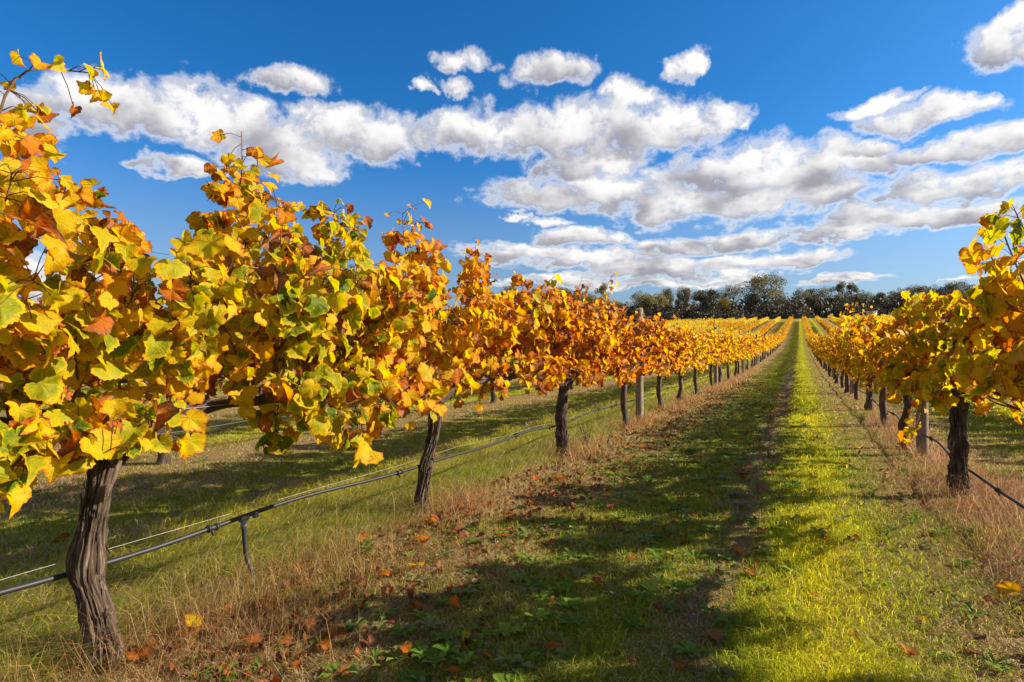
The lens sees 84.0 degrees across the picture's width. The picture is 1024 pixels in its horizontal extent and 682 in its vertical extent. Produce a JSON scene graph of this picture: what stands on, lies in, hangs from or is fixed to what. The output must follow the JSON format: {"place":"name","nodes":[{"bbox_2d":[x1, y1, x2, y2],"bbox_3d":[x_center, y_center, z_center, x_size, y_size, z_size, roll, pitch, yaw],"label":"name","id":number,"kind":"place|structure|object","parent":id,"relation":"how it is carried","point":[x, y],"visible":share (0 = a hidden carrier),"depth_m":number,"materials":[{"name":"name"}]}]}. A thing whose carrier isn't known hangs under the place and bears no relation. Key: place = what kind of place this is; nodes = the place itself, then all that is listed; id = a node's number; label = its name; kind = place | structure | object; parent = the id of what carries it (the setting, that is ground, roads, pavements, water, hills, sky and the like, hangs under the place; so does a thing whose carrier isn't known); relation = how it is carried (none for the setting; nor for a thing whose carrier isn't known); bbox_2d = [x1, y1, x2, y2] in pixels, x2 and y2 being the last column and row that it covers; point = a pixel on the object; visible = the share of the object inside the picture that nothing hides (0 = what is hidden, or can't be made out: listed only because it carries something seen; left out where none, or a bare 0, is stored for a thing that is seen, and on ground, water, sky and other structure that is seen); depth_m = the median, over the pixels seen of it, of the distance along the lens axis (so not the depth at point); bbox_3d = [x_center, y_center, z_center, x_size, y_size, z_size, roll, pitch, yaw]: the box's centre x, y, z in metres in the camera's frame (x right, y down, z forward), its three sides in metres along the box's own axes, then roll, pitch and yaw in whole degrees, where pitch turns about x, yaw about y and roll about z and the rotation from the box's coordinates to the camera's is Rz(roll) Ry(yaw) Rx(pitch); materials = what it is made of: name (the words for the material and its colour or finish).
{"place":"outdoors","nodes":[
{"label":"outdoors","id":0,"kind":"place"},
{"bbox_2d":[0,317,1023,681],"bbox_3d":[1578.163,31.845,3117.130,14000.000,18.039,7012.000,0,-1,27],"label":"ground","id":1,"kind":"structure","parent":0,"point":[794,343],"depth_m":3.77,"materials":[{"name":"plant"}]},
{"bbox_2d":[52,532,69,542],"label":"fallen leaf","id":2,"kind":"object","parent":1,"relation":"on","point":[65,535],"visible":0.82,"depth_m":3.17,"materials":[{"name":"plant"}]},
{"bbox_2d":[119,644,153,660],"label":"fallen leaf","id":3,"kind":"object","parent":1,"relation":"on","point":[137,655],"visible":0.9,"depth_m":1.93,"materials":[{"name":"plant"}]},
{"bbox_2d":[14,297,259,464],"bbox_3d":[-3.311,0.191,5.405,1.311,2.099,2.458,0,-1,26],"label":"grapevine","id":4,"kind":"object","parent":1,"relation":"on","point":[163,458],"visible":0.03,"depth_m":4.92,"materials":[{"name":"yellow plant"}]},
{"bbox_2d":[0,49,436,672],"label":"grapevine","id":5,"kind":"object","parent":1,"relation":"on","point":[192,351],"visible":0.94,"depth_m":1.97,"materials":[{"name":"yellow plant"}]},
{"bbox_2d":[255,599,276,611],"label":"fallen leaf","id":6,"kind":"object","parent":1,"relation":"on","point":[270,603],"visible":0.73,"depth_m":2.31,"materials":[{"name":"plant"}]},
{"bbox_2d":[276,634,292,643],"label":"fallen leaf","id":7,"kind":"object","parent":1,"relation":"on","point":[284,639],"visible":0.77,"depth_m":2.12,"materials":[{"name":"plant"}]},
{"bbox_2d":[299,616,316,634],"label":"fallen leaf","id":8,"kind":"object","parent":1,"relation":"on","point":[306,622],"visible":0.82,"depth_m":2.23,"materials":[{"name":"plant"}]},
{"bbox_2d":[314,638,332,649],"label":"fallen leaf","id":9,"kind":"object","parent":1,"relation":"on","point":[324,643],"visible":0.94,"depth_m":2.06,"materials":[{"name":"plant"}]},
{"bbox_2d":[329,626,348,638],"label":"fallen leaf","id":10,"kind":"object","parent":1,"relation":"on","point":[333,634],"visible":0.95,"depth_m":2.19,"materials":[{"name":"plant"}]},
{"bbox_2d":[332,587,349,598],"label":"fallen leaf","id":11,"kind":"object","parent":1,"relation":"on","point":[342,591],"visible":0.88,"depth_m":2.46,"materials":[{"name":"plant"}]},
{"bbox_2d":[334,664,353,679],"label":"fallen leaf","id":12,"kind":"object","parent":1,"relation":"on","point":[342,667],"visible":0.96,"depth_m":1.91,"materials":[{"name":"plant"}]},
{"bbox_2d":[348,575,363,581],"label":"fallen leaf","id":13,"kind":"object","parent":1,"relation":"on","point":[358,579],"visible":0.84,"depth_m":2.64,"materials":[{"name":"plant"}]},
{"bbox_2d":[357,537,375,554],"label":"weed plant","id":14,"kind":"object","parent":1,"relation":"on","point":[367,544],"visible":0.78,"depth_m":2.99,"materials":[{"name":"green plant"}]},
{"bbox_2d":[359,635,374,647],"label":"fallen leaf","id":15,"kind":"object","parent":1,"relation":"on","point":[363,642],"visible":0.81,"depth_m":2.11,"materials":[{"name":"plant"}]},
{"bbox_2d":[0,356,759,595],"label":"irrigation pipe","id":16,"kind":"object","parent":1,"relation":"on","point":[242,519],"visible":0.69,"depth_m":2.59,"materials":[{"name":"plastic"}]},
{"bbox_2d":[0,365,740,579],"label":"trellis wire","id":17,"kind":"object","parent":16,"relation":"attached to","point":[268,502],"visible":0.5,"depth_m":2.60,"materials":[{"name":"metal"}]},
{"bbox_2d":[157,373,608,435],"bbox_3d":[4.351,0.927,20.540,0.056,0.328,38.601,0,-1,27],"label":"irrigation pipe","id":18,"kind":"object","parent":1,"relation":"on","point":[174,432],"visible":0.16,"depth_m":6.01,"materials":[{"name":"plastic"}]},
{"bbox_2d":[212,198,573,514],"bbox_3d":[-0.511,0.204,3.882,1.064,1.996,2.916,0,-1,31],"label":"grapevine","id":19,"kind":"object","parent":1,"relation":"on","point":[425,338],"visible":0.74,"depth_m":3.61,"materials":[{"name":"yellow plant"}]},
{"bbox_2d":[399,641,411,654],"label":"fallen leaf","id":20,"kind":"object","parent":1,"relation":"on","point":[406,645],"visible":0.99,"depth_m":2.02,"materials":[{"name":"plant"}]},
{"bbox_2d":[406,580,418,589],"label":"fallen leaf","id":21,"kind":"object","parent":1,"relation":"on","point":[415,582],"visible":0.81,"depth_m":2.63,"materials":[{"name":"plant"}]},
{"bbox_2d":[413,535,429,540],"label":"fallen leaf","id":22,"kind":"object","parent":1,"relation":"on","point":[422,537],"visible":0.98,"depth_m":3.16,"materials":[{"name":"plant"}]},
{"bbox_2d":[430,511,442,523],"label":"fallen leaf","id":23,"kind":"object","parent":1,"relation":"on","point":[437,516],"visible":0.96,"depth_m":3.51,"materials":[{"name":"plant"}]},
{"bbox_2d":[391,322,484,415],"bbox_3d":[-1.344,0.466,9.366,1.305,1.664,2.491,0,-1,28],"label":"grapevine","id":24,"kind":"object","parent":1,"relation":"on","point":[436,368],"visible":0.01,"depth_m":9.26,"materials":[{"name":"orange plant"}]},
{"bbox_2d":[441,665,459,672],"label":"fallen leaf","id":25,"kind":"object","parent":1,"relation":"on","point":[454,668],"visible":1,"depth_m":1.90,"materials":[{"name":"plant"}]},
{"bbox_2d":[445,595,460,608],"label":"fallen leaf","id":26,"kind":"object","parent":1,"relation":"on","point":[453,600],"visible":1,"depth_m":2.32,"materials":[{"name":"plant"}]},
{"bbox_2d":[451,522,465,531],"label":"fallen leaf","id":27,"kind":"object","parent":1,"relation":"on","point":[462,525],"visible":0.91,"depth_m":3.35,"materials":[{"name":"plant"}]},
{"bbox_2d":[461,631,476,641],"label":"fallen leaf","id":28,"kind":"object","parent":1,"relation":"on","point":[466,634],"visible":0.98,"depth_m":2.11,"materials":[{"name":"plant"}]},
{"bbox_2d":[43,314,895,396],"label":"distant vine rows","id":29,"kind":"object","parent":1,"relation":"on","point":[704,323],"visible":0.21,"depth_m":138.43,"materials":[{"name":"yellow plant"}]},
{"bbox_2d":[138,371,803,681],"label":"grass clippings","id":30,"kind":"object","parent":1,"relation":"on","point":[698,617],"depth_m":2.75,"materials":[{"name":"plant"}]},
{"bbox_2d":[448,322,521,402],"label":"grapevine","id":31,"kind":"object","parent":1,"relation":"on","point":[493,396],"visible":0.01,"depth_m":11.28,"materials":[{"name":"brown plant"}]},
{"bbox_2d":[498,285,517,306],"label":"gum tree","id":32,"kind":"object","parent":1,"relation":"on","point":[505,289],"visible":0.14,"depth_m":294.46,"materials":[{"name":"green plant"}]},
{"bbox_2d":[0,365,1023,681],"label":"dry grass","id":33,"kind":"structure","parent":1,"relation":"on","point":[986,491],"depth_m":2.86,"materials":[{"name":"plant"}]},
{"bbox_2d":[9,396,1023,681],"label":"broadleaf weeds","id":34,"kind":"object","parent":1,"relation":"on","point":[515,628],"visible":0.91,"depth_m":2.68,"materials":[{"name":"green plant"}]},
{"bbox_2d":[456,272,640,455],"bbox_3d":[0.457,0.219,5.890,1.215,2.075,2.952,0,-1,27],"label":"grapevine","id":35,"kind":"object","parent":1,"relation":"on","point":[602,334],"visible":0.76,"depth_m":5.78,"materials":[{"name":"orange plant"}]},
{"bbox_2d":[543,640,562,655],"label":"fallen leaf","id":36,"kind":"object","parent":1,"relation":"on","point":[553,643],"visible":1,"depth_m":1.99,"materials":[{"name":"plant"}]},
{"bbox_2d":[128,379,1020,681],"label":"leaf litter","id":37,"kind":"object","parent":1,"relation":"on","point":[278,657],"visible":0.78,"depth_m":2.75,"materials":[{"name":"plant"}]},
{"bbox_2d":[185,614,201,626],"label":"fallen leaf","id":38,"kind":"object","parent":37,"relation":"on","point":[188,621],"visible":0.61,"depth_m":2.17,"materials":[{"name":"plant"}]},
{"bbox_2d":[240,631,263,645],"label":"fallen leaf","id":39,"kind":"object","parent":37,"relation":"on","point":[258,637],"visible":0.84,"depth_m":2.07,"materials":[{"name":"plant"}]},
{"bbox_2d":[569,293,596,310],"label":"gum tree","id":40,"kind":"object","parent":1,"relation":"on","point":[589,298],"visible":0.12,"depth_m":273.68,"materials":[{"name":"green plant"}]},
{"bbox_2d":[575,410,596,444],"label":"weed plant","id":41,"kind":"object","parent":1,"relation":"on","point":[587,438],"visible":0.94,"depth_m":6.38,"materials":[{"name":"green plant"}]},
{"bbox_2d":[594,282,609,304],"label":"gum tree","id":42,"kind":"object","parent":1,"relation":"on","point":[602,289],"visible":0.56,"depth_m":266.97,"materials":[{"name":"green plant"}]},
{"bbox_2d":[601,300,627,312],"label":"gum tree","id":43,"kind":"object","parent":1,"relation":"on","point":[619,303],"visible":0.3,"depth_m":260.14,"materials":[{"name":"green plant"}]},
{"bbox_2d":[578,312,677,428],"bbox_3d":[1.514,0.431,7.907,1.279,1.703,2.419,0,-1,26],"label":"grapevine","id":44,"kind":"object","parent":1,"relation":"on","point":[647,334],"visible":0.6,"depth_m":7.69,"materials":[{"name":"orange plant"}]},
{"bbox_2d":[635,308,643,421],"bbox_3d":[1.936,0.407,8.644,0.123,1.836,0.120,0,-1,5],"label":"wooden post","id":45,"kind":"object","parent":1,"relation":"on","point":[639,400],"visible":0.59,"depth_m":8.59,"materials":[{"name":"wood"}]},
{"bbox_2d":[630,290,649,308],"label":"gum tree","id":46,"kind":"object","parent":1,"relation":"on","point":[636,297],"visible":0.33,"depth_m":262.72,"materials":[{"name":"green plant"}]},
{"bbox_2d":[637,293,668,314],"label":"gum tree","id":47,"kind":"object","parent":1,"relation":"on","point":[651,300],"visible":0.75,"depth_m":253.47,"materials":[{"name":"green plant"}]},
{"bbox_2d":[631,322,700,409],"bbox_3d":[2.572,0.496,10.117,1.279,1.611,2.291,0,-1,27],"label":"grapevine","id":48,"kind":"object","parent":1,"relation":"on","point":[676,338],"visible":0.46,"depth_m":9.96,"materials":[{"name":"orange plant"}]},
{"bbox_2d":[657,288,674,306],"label":"gum tree","id":49,"kind":"object","parent":1,"relation":"on","point":[667,291],"visible":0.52,"depth_m":264.69,"materials":[{"name":"green plant"}]},
{"bbox_2d":[674,661,686,670],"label":"fallen leaf","id":50,"kind":"object","parent":1,"relation":"on","point":[678,665],"visible":1,"depth_m":1.95,"materials":[{"name":"plant"}]},
{"bbox_2d":[674,287,692,311],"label":"gum tree","id":51,"kind":"object","parent":1,"relation":"on","point":[685,298],"visible":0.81,"depth_m":260.36,"materials":[{"name":"green plant"}]},
{"bbox_2d":[660,329,717,401],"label":"grapevine","id":52,"kind":"object","parent":1,"relation":"on","point":[697,347],"visible":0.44,"depth_m":11.48,"materials":[{"name":"yellow plant"}]},
{"bbox_2d":[428,290,968,325],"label":"scrub","id":53,"kind":"object","parent":1,"relation":"on","point":[799,310],"visible":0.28,"depth_m":224.38,"materials":[{"name":"green plant"}]},
{"bbox_2d":[691,288,718,312],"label":"gum tree","id":54,"kind":"object","parent":1,"relation":"on","point":[702,297],"visible":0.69,"depth_m":253.54,"materials":[{"name":"green plant"}]},
{"bbox_2d":[693,328,725,393],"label":"grapevine","id":55,"kind":"object","parent":1,"relation":"on","point":[710,359],"visible":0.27,"depth_m":13.50,"materials":[{"name":"yellow plant"}]},
{"bbox_2d":[702,628,724,642],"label":"fallen leaf","id":56,"kind":"object","parent":1,"relation":"on","point":[712,634],"visible":1,"depth_m":2.13,"materials":[{"name":"plant"}]},
{"bbox_2d":[692,330,736,386],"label":"grapevine","id":57,"kind":"object","parent":1,"relation":"on","point":[725,341],"visible":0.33,"depth_m":15.41,"materials":[{"name":"yellow plant"}]},
{"bbox_2d":[714,327,717,385],"bbox_3d":[5.906,0.499,16.486,0.120,1.831,0.119,0,-1,19],"label":"wooden post","id":58,"kind":"object","parent":1,"relation":"on","point":[715,374],"visible":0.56,"depth_m":16.43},
{"bbox_2d":[700,317,737,382],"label":"grapevine","id":59,"kind":"object","parent":1,"relation":"on","point":[730,356],"visible":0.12,"depth_m":17.28,"materials":[{"name":"yellow plant"}]},
{"bbox_2d":[711,289,730,304],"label":"gum tree","id":60,"kind":"object","parent":1,"relation":"on","point":[721,295],"visible":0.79,"depth_m":251.15,"materials":[{"name":"green plant"}]},
{"bbox_2d":[713,298,732,311],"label":"gum tree","id":61,"kind":"object","parent":1,"relation":"on","point":[724,301],"visible":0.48,"depth_m":241.82,"materials":[{"name":"green plant"}]},
{"bbox_2d":[723,284,744,303],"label":"gum tree","id":62,"kind":"object","parent":1,"relation":"on","point":[732,294],"visible":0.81,"depth_m":251.83,"materials":[{"name":"green plant"}]},
{"bbox_2d":[719,332,751,376],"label":"grapevine","id":63,"kind":"object","parent":1,"relation":"on","point":[745,344],"visible":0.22,"depth_m":21.32,"materials":[{"name":"yellow plant"}]},
{"bbox_2d":[726,322,746,379],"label":"grapevine","id":64,"kind":"object","parent":1,"relation":"on","point":[735,351],"visible":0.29,"depth_m":19.04,"materials":[{"name":"yellow plant"}]},
{"bbox_2d":[733,545,746,554],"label":"fallen leaf","id":65,"kind":"object","parent":1,"relation":"on","point":[740,549],"visible":1,"depth_m":3.08,"materials":[{"name":"plant"}]},
{"bbox_2d":[737,327,754,374],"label":"grapevine","id":66,"kind":"object","parent":1,"relation":"on","point":[749,353],"visible":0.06,"depth_m":23.29,"materials":[{"name":"yellow plant"}]},
{"bbox_2d":[744,339,760,370],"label":"grapevine","id":67,"kind":"object","parent":1,"relation":"on","point":[752,352],"visible":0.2,"depth_m":25.23,"materials":[{"name":"yellow plant"}]},
{"bbox_2d":[744,293,761,309],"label":"gum tree","id":68,"kind":"object","parent":1,"relation":"on","point":[748,305],"visible":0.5,"depth_m":243.44,"materials":[{"name":"green plant"}]},
{"bbox_2d":[743,330,762,367],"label":"grapevine","id":69,"kind":"object","parent":1,"relation":"on","point":[757,348],"visible":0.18,"depth_m":29.18,"materials":[{"name":"yellow plant"}]},
{"bbox_2d":[746,329,761,368],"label":"grapevine","id":70,"kind":"object","parent":1,"relation":"on","point":[755,351],"visible":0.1,"depth_m":27.20,"materials":[{"name":"yellow plant"}]},
{"bbox_2d":[749,337,766,365],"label":"grapevine","id":71,"kind":"object","parent":1,"relation":"on","point":[762,341],"visible":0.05,"depth_m":31.24,"materials":[{"name":"yellow plant"}]},
{"bbox_2d":[750,331,769,361],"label":"grapevine","id":72,"kind":"object","parent":1,"relation":"on","point":[765,349],"visible":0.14,"depth_m":35.05,"materials":[{"name":"yellow plant"}]},
{"bbox_2d":[735,272,791,307],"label":"gum tree","id":73,"kind":"object","parent":1,"relation":"on","point":[757,284],"visible":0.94,"depth_m":238.69,"materials":[{"name":"green plant"}]},
{"bbox_2d":[790,287,813,305],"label":"gum tree","id":74,"kind":"object","parent":1,"relation":"on","point":[799,295],"visible":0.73,"depth_m":234.11,"materials":[{"name":"green plant"}]},
{"bbox_2d":[802,288,822,308],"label":"gum tree","id":75,"kind":"object","parent":1,"relation":"on","point":[814,296],"visible":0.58,"depth_m":235.54,"materials":[{"name":"green plant"}]},
{"bbox_2d":[813,334,831,376],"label":"grapevine","id":76,"kind":"object","parent":1,"relation":"on","point":[829,371],"visible":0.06,"depth_m":21.80,"materials":[{"name":"yellow plant"}]},
{"bbox_2d":[816,286,836,304],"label":"gum tree","id":77,"kind":"object","parent":1,"relation":"on","point":[824,292],"visible":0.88,"depth_m":229.34,"materials":[{"name":"green plant"}]},
{"bbox_2d":[816,332,838,383],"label":"grapevine","id":78,"kind":"object","parent":1,"relation":"on","point":[836,377],"visible":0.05,"depth_m":17.86,"materials":[{"name":"yellow plant"}]},
{"bbox_2d":[816,326,847,387],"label":"grapevine","id":79,"kind":"object","parent":1,"relation":"on","point":[841,377],"visible":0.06,"depth_m":15.94,"materials":[{"name":"yellow plant"}]},
{"bbox_2d":[819,324,849,392],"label":"grapevine","id":80,"kind":"object","parent":1,"relation":"on","point":[832,352],"visible":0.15,"depth_m":13.94,"materials":[{"name":"yellow plant"}]},
{"bbox_2d":[829,281,849,304],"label":"gum tree","id":81,"kind":"object","parent":1,"relation":"on","point":[840,286],"visible":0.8,"depth_m":224.81,"materials":[{"name":"green plant"}]},
{"bbox_2d":[821,311,872,399],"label":"grapevine","id":82,"kind":"object","parent":1,"relation":"on","point":[836,346],"visible":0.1,"depth_m":12.02,"materials":[{"name":"yellow plant"}]},
{"bbox_2d":[845,282,858,304],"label":"gum tree","id":83,"kind":"object","parent":1,"relation":"on","point":[854,288],"visible":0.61,"depth_m":226.86,"materials":[{"name":"green plant"}]},
{"bbox_2d":[829,302,875,410],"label":"grapevine","id":84,"kind":"object","parent":1,"relation":"on","point":[847,350],"visible":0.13,"depth_m":10.03,"materials":[{"name":"yellow plant"}]},
{"bbox_2d":[850,376,854,393],"bbox_3d":[8.204,0.559,13.716,0.108,1.586,0.111,0,-1,-23],"label":"wooden post","id":85,"kind":"object","parent":1,"relation":"on","point":[852,382],"visible":0.19,"depth_m":13.68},
{"bbox_2d":[852,410,867,424],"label":"weed plant","id":86,"kind":"object","parent":1,"relation":"on","point":[861,418],"visible":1,"depth_m":8.20,"materials":[{"name":"green plant"}]},
{"bbox_2d":[852,290,874,306],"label":"gum tree","id":87,"kind":"object","parent":1,"relation":"on","point":[859,295],"visible":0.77,"depth_m":222.92,"materials":[{"name":"green plant"}]},
{"bbox_2d":[829,306,908,425],"bbox_3d":[5.204,0.412,8.068,1.279,1.731,2.339,0,-1,26],"label":"grapevine","id":88,"kind":"object","parent":1,"relation":"on","point":[860,366],"visible":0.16,"depth_m":8.00,"materials":[{"name":"yellow plant"}]},
{"bbox_2d":[872,292,888,305],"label":"gum tree","id":89,"kind":"object","parent":1,"relation":"on","point":[880,294],"visible":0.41,"depth_m":222.96,"materials":[{"name":"green plant"}]},
{"bbox_2d":[887,288,904,303],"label":"gum tree","id":90,"kind":"object","parent":1,"relation":"on","point":[892,294],"visible":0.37,"depth_m":215.49,"materials":[{"name":"green plant"}]},
{"bbox_2d":[836,293,968,449],"bbox_3d":[4.326,0.296,6.369,1.268,1.922,2.894,0,-1,26],"label":"grapevine","id":91,"kind":"object","parent":1,"relation":"on","point":[876,346],"visible":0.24,"depth_m":6.18,"materials":[{"name":"yellow plant"}]},
{"bbox_2d":[899,642,917,657],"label":"fallen leaf","id":92,"kind":"object","parent":1,"relation":"on","point":[910,652],"visible":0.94,"depth_m":2.01,"materials":[{"name":"plant"}]},
{"bbox_2d":[896,284,929,300],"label":"gum tree","id":93,"kind":"object","parent":1,"relation":"on","point":[919,289],"visible":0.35,"depth_m":209.40,"materials":[{"name":"green plant"}]},
{"bbox_2d":[916,323,928,456],"bbox_3d":[4.229,0.481,5.872,0.107,1.574,0.108,0,-1,-15],"label":"wooden post","id":94,"kind":"object","parent":1,"relation":"on","point":[921,431],"visible":0.21,"depth_m":5.82,"materials":[{"name":"wood"}]},
{"bbox_2d":[925,284,944,293],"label":"gum tree","id":95,"kind":"object","parent":1,"relation":"on","point":[934,289],"visible":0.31,"depth_m":204.41,"materials":[{"name":"green plant"}]},
{"bbox_2d":[877,290,1023,496],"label":"grapevine","id":96,"kind":"object","parent":1,"relation":"on","point":[912,368],"visible":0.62,"depth_m":4.18,"materials":[{"name":"yellow plant"}]},
{"bbox_2d":[936,280,970,299],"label":"gum tree","id":97,"kind":"object","parent":1,"relation":"on","point":[949,288],"visible":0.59,"depth_m":199.89,"materials":[{"name":"green plant"}]},
{"bbox_2d":[943,198,1023,416],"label":"grapevine","id":98,"kind":"object","parent":1,"relation":"on","point":[983,370],"visible":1,"depth_m":2.50,"materials":[{"name":"yellow plant"}]},
{"bbox_2d":[994,581,1020,595],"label":"fallen leaf","id":99,"kind":"object","parent":1,"relation":"on","point":[1005,588],"visible":0.99,"depth_m":2.44,"materials":[{"name":"plant"}]},
{"bbox_2d":[0,0,1023,329],"label":"sky","id":100,"kind":"structure","parent":0,"point":[696,145],"materials":[{"name":"blue"}]},
{"bbox_3d":[12.178,0.654,21.559,0.111,1.579,0.108,0,0,45],"label":"wooden post","id":101,"kind":"object","parent":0,"visible":0},
{"bbox_2d":[827,366,1023,508],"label":"irrigation pipe","id":102,"kind":"object","parent":101,"relation":"attached to","point":[999,491],"visible":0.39,"depth_m":3.89,"materials":[{"name":"plastic"}]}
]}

